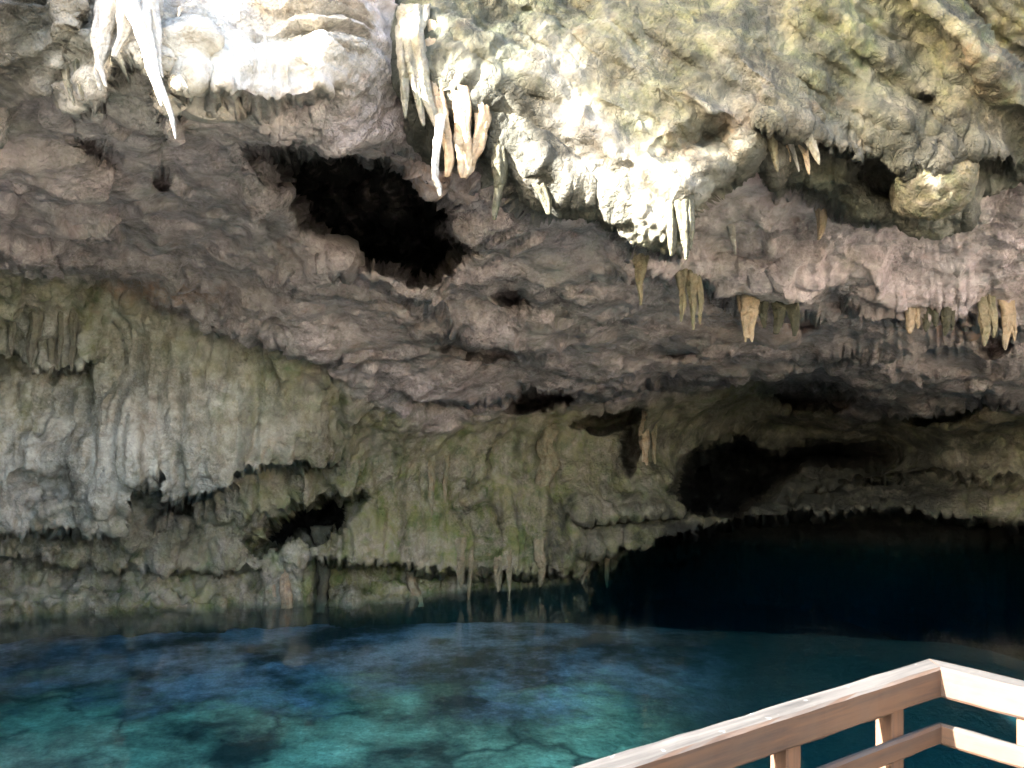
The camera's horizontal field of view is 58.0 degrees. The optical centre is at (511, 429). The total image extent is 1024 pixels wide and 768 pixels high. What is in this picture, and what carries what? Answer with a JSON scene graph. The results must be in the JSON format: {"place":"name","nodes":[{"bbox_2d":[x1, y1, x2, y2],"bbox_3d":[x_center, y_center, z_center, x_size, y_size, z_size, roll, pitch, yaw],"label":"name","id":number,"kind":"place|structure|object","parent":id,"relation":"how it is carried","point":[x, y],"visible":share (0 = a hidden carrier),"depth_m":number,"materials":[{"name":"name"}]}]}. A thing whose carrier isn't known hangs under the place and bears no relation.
{"place":"outdoors","nodes":[
{"label":"outdoors","id":0,"kind":"place"},
{"bbox_2d":[0,269,429,643],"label":"flowstone wall","id":1,"kind":"structure","parent":0,"point":[173,472],"depth_m":13.04,"materials":[{"name":"stone"}]},
{"bbox_2d":[8,321,16,355],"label":"stalactite","id":2,"kind":"object","parent":1,"relation":"attached to","point":[12,330],"visible":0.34,"depth_m":11.92},
{"bbox_2d":[25,308,43,366],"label":"stalactite","id":3,"kind":"object","parent":1,"relation":"attached to","point":[36,320],"visible":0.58,"depth_m":11.92},
{"bbox_2d":[46,338,54,373],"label":"stalactite","id":4,"kind":"object","parent":1,"relation":"attached to","point":[50,343],"visible":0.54,"depth_m":12.18},
{"bbox_2d":[58,311,63,365],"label":"stalactite","id":5,"kind":"object","parent":1,"relation":"attached to","point":[61,327],"visible":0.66,"depth_m":12.21},
{"bbox_2d":[68,307,77,370],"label":"stalactite","id":6,"kind":"object","parent":1,"relation":"attached to","point":[72,321],"visible":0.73,"depth_m":12.24},
{"bbox_2d":[269,548,292,608],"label":"dripstone column","id":7,"kind":"structure","parent":1,"relation":"attached to","point":[285,594],"depth_m":14.92,"materials":[{"name":"beige stone"}]},
{"bbox_2d":[310,525,335,612],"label":"dripstone column","id":8,"kind":"structure","parent":1,"relation":"attached to","point":[324,571],"depth_m":15.29,"materials":[{"name":"grey stone"}]},
{"bbox_2d":[0,0,1023,431],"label":"cave ceiling","id":9,"kind":"structure","parent":0,"point":[280,192],"depth_m":9.85,"materials":[{"name":"stone"}]},
{"bbox_2d":[61,58,83,105],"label":"stalactite","id":10,"kind":"object","parent":9,"relation":"hanging from","point":[66,76],"visible":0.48,"depth_m":6.23},
{"bbox_2d":[90,0,132,90],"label":"stalactite","id":11,"kind":"object","parent":9,"relation":"hanging from","point":[108,15],"visible":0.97,"depth_m":5.99},
{"bbox_2d":[120,0,176,138],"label":"stalactite","id":12,"kind":"object","parent":9,"relation":"hanging from","point":[143,17],"visible":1,"depth_m":5.92},
{"bbox_2d":[630,252,649,304],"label":"stalactite","id":13,"kind":"object","parent":9,"relation":"hanging from","point":[640,261],"visible":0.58,"depth_m":8.91},
{"bbox_2d":[674,268,703,329],"bbox_3d":[1.827,-1.472,9.627,0.315,0.883,0.324,0,0,0],"label":"stalactite","id":14,"kind":"object","parent":9,"relation":"hanging from","point":[689,281],"visible":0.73,"depth_m":9.50},
{"bbox_2d":[390,0,1023,263],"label":"rock overhang","id":15,"kind":"object","parent":9,"relation":"attached to","point":[629,120],"visible":0.92,"depth_m":7.01,"materials":[{"name":"stone"}]},
{"bbox_2d":[395,3,436,127],"bbox_3d":[-0.753,-2.782,7.091,0.292,0.975,0.317,0,0,-29],"label":"stalactite","id":16,"kind":"object","parent":15,"relation":"hanging from","point":[411,50],"visible":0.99,"depth_m":7.00},
{"bbox_2d":[431,114,445,196],"bbox_3d":[-0.552,-2.069,6.966,0.104,0.647,0.220,0,0,0],"label":"stalactite","id":17,"kind":"object","parent":15,"relation":"hanging from","point":[439,129],"visible":1,"depth_m":6.89},
{"bbox_2d":[425,19,491,178],"bbox_3d":[-0.449,-2.545,7.192,0.590,1.218,0.409,0,0,0],"label":"stalactite","id":18,"kind":"object","parent":15,"relation":"hanging from","point":[469,149],"visible":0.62,"depth_m":7.07},
{"bbox_2d":[491,142,507,219],"bbox_3d":[-0.110,-2.059,7.271,0.161,0.851,0.264,0,0,-10],"label":"stalactite","id":19,"kind":"object","parent":15,"relation":"hanging from","point":[499,163],"visible":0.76,"depth_m":7.18},
{"bbox_2d":[532,182,551,214],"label":"stalactite","id":20,"kind":"object","parent":15,"relation":"hanging from","point":[542,191],"visible":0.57,"depth_m":7.18},
{"bbox_2d":[664,194,694,259],"bbox_3d":[1.242,-1.559,6.929,0.252,0.602,0.244,0,0,0],"label":"stalactite","id":21,"kind":"object","parent":15,"relation":"hanging from","point":[680,220],"visible":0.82,"depth_m":6.84},
{"bbox_2d":[767,134,778,171],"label":"stalactite","id":22,"kind":"object","parent":15,"relation":"hanging from","point":[772,141],"visible":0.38,"depth_m":7.03},
{"bbox_2d":[788,144,799,171],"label":"stalactite","id":23,"kind":"object","parent":15,"relation":"hanging from","point":[792,149],"visible":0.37,"depth_m":7.22},
{"bbox_2d":[798,145,809,174],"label":"stalactite","id":24,"kind":"object","parent":15,"relation":"hanging from","point":[805,153],"visible":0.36,"depth_m":7.08},
{"bbox_2d":[804,134,819,164],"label":"stalactite","id":25,"kind":"object","parent":15,"relation":"hanging from","point":[810,142],"visible":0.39,"depth_m":6.90},
{"bbox_2d":[889,159,979,221],"bbox_3d":[3.351,-1.975,7.371,0.653,0.615,0.728,0,0,0],"label":"flowstone boss","id":26,"kind":"object","parent":15,"relation":"attached to","point":[923,194],"visible":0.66,"depth_m":7.17,"materials":[{"name":"beige stone"}]},
{"bbox_2d":[727,224,735,254],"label":"stalactite","id":27,"kind":"object","parent":9,"relation":"hanging from","point":[731,232],"visible":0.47,"depth_m":8.98},
{"bbox_2d":[736,294,759,341],"bbox_3d":[2.564,-1.389,10.039,0.323,0.891,0.330,0,0,-39],"label":"stalactite","id":28,"kind":"object","parent":9,"relation":"hanging from","point":[748,305],"visible":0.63,"depth_m":9.92},
{"bbox_2d":[758,301,800,335],"bbox_3d":[2.877,-1.406,10.084,0.521,0.787,0.405,0,0,0],"label":"stalactite","id":29,"kind":"object","parent":9,"relation":"hanging from","point":[779,309],"visible":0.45,"depth_m":9.95},
{"bbox_2d":[814,207,827,239],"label":"stalactite","id":30,"kind":"object","parent":9,"relation":"hanging from","point":[821,217],"visible":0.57,"depth_m":8.67},
{"bbox_2d":[904,307,920,333],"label":"stalactite","id":31,"kind":"object","parent":9,"relation":"hanging from","point":[912,316],"visible":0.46,"depth_m":9.95},
{"bbox_2d":[921,306,938,331],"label":"stalactite","id":32,"kind":"object","parent":9,"relation":"hanging from","point":[934,314],"visible":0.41,"depth_m":9.94},
{"bbox_2d":[940,307,955,335],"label":"stalactite","id":33,"kind":"object","parent":9,"relation":"hanging from","point":[947,316],"visible":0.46,"depth_m":9.93},
{"bbox_2d":[977,294,997,345],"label":"stalactite","id":34,"kind":"object","parent":9,"relation":"hanging from","point":[988,315],"visible":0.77,"depth_m":10.05},
{"bbox_2d":[997,299,1016,349],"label":"stalactite","id":35,"kind":"object","parent":9,"relation":"hanging from","point":[1008,319],"visible":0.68,"depth_m":10.11},
{"bbox_2d":[0,599,1023,767],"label":"water","id":36,"kind":"structure","parent":0,"point":[496,695],"depth_m":11.92,"materials":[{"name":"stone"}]},
{"bbox_2d":[356,377,1023,660],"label":"cave wall","id":37,"kind":"structure","parent":0,"point":[752,457],"depth_m":18.19,"materials":[{"name":"stone"}]},
{"bbox_2d":[405,568,423,606],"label":"dripstone column","id":38,"kind":"structure","parent":37,"relation":"attached to","point":[412,586],"depth_m":15.74,"materials":[{"name":"beige stone"}]},
{"bbox_2d":[427,455,435,514],"bbox_3d":[-1.339,0.509,15.282,0.178,1.791,0.240,0,0,-38],"label":"dripstone rib","id":39,"kind":"object","parent":37,"relation":"attached to","point":[431,470],"visible":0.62,"depth_m":15.21,"materials":[{"name":"beige stone"}]},
{"bbox_2d":[442,454,449,502],"bbox_3d":[-1.114,0.559,15.471,0.132,1.388,0.220,0,0,-12],"label":"dripstone rib","id":40,"kind":"object","parent":37,"relation":"attached to","point":[446,470],"visible":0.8,"depth_m":15.39,"materials":[{"name":"beige stone"}]},
{"bbox_2d":[455,537,466,587],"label":"stalactite","id":41,"kind":"object","parent":37,"relation":"attached to","point":[460,544],"visible":1,"depth_m":15.29},
{"bbox_2d":[467,549,473,599],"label":"stalactite","id":42,"kind":"object","parent":37,"relation":"hanging from","point":[470,566],"visible":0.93,"depth_m":15.45},
{"bbox_2d":[493,538,503,591],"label":"stalactite","id":43,"kind":"object","parent":37,"relation":"hanging from","point":[497,566],"visible":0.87,"depth_m":15.62},
{"bbox_2d":[506,549,511,600],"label":"stalactite","id":44,"kind":"object","parent":37,"relation":"hanging from","point":[509,571],"visible":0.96,"depth_m":15.68},
{"bbox_2d":[533,538,545,586],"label":"stalactite","id":45,"kind":"object","parent":37,"relation":"hanging from","point":[539,557],"visible":0.98,"depth_m":15.89},
{"bbox_2d":[535,423,560,487],"bbox_3d":[0.618,0.734,16.365,0.496,1.728,0.493,0,0,38],"label":"dripstone rib","id":46,"kind":"object","parent":37,"relation":"attached to","point":[549,466],"visible":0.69,"depth_m":16.22,"materials":[{"name":"beige stone"}]},
{"bbox_2d":[581,570,587,583],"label":"stalactite","id":47,"kind":"object","parent":37,"relation":"hanging from","point":[584,575],"visible":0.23,"depth_m":17.10},
{"bbox_2d":[604,558,609,587],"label":"stalactite","id":48,"kind":"object","parent":37,"relation":"hanging from","point":[606,565],"visible":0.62,"depth_m":19.05},
{"bbox_2d":[638,410,650,464],"bbox_3d":[2.470,0.082,17.292,0.232,1.706,0.366,0,0,0],"label":"dripstone rib","id":49,"kind":"object","parent":37,"relation":"attached to","point":[644,443],"visible":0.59,"depth_m":17.17,"materials":[{"name":"beige stone"}]},
{"bbox_2d":[651,424,656,463],"bbox_3d":[2.686,-0.057,17.325,0.146,1.617,0.251,0,0,23],"label":"dripstone rib","id":50,"kind":"object","parent":37,"relation":"attached to","point":[653,443],"visible":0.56,"depth_m":17.26,"materials":[{"name":"beige stone"}]},
{"bbox_2d":[648,536,1023,567],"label":"water","id":51,"kind":"structure","parent":0,"point":[984,543],"depth_m":22.60,"materials":[{"name":"black liquid"}]},
{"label":"viewing deck","id":52,"kind":"object","parent":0,"visible":0},
{"bbox_2d":[572,659,1023,767],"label":"wooden railing","id":53,"kind":"object","parent":52,"relation":"on","point":[781,733],"visible":1,"depth_m":3.99,"materials":[{"name":"beige wood"}]}
]}

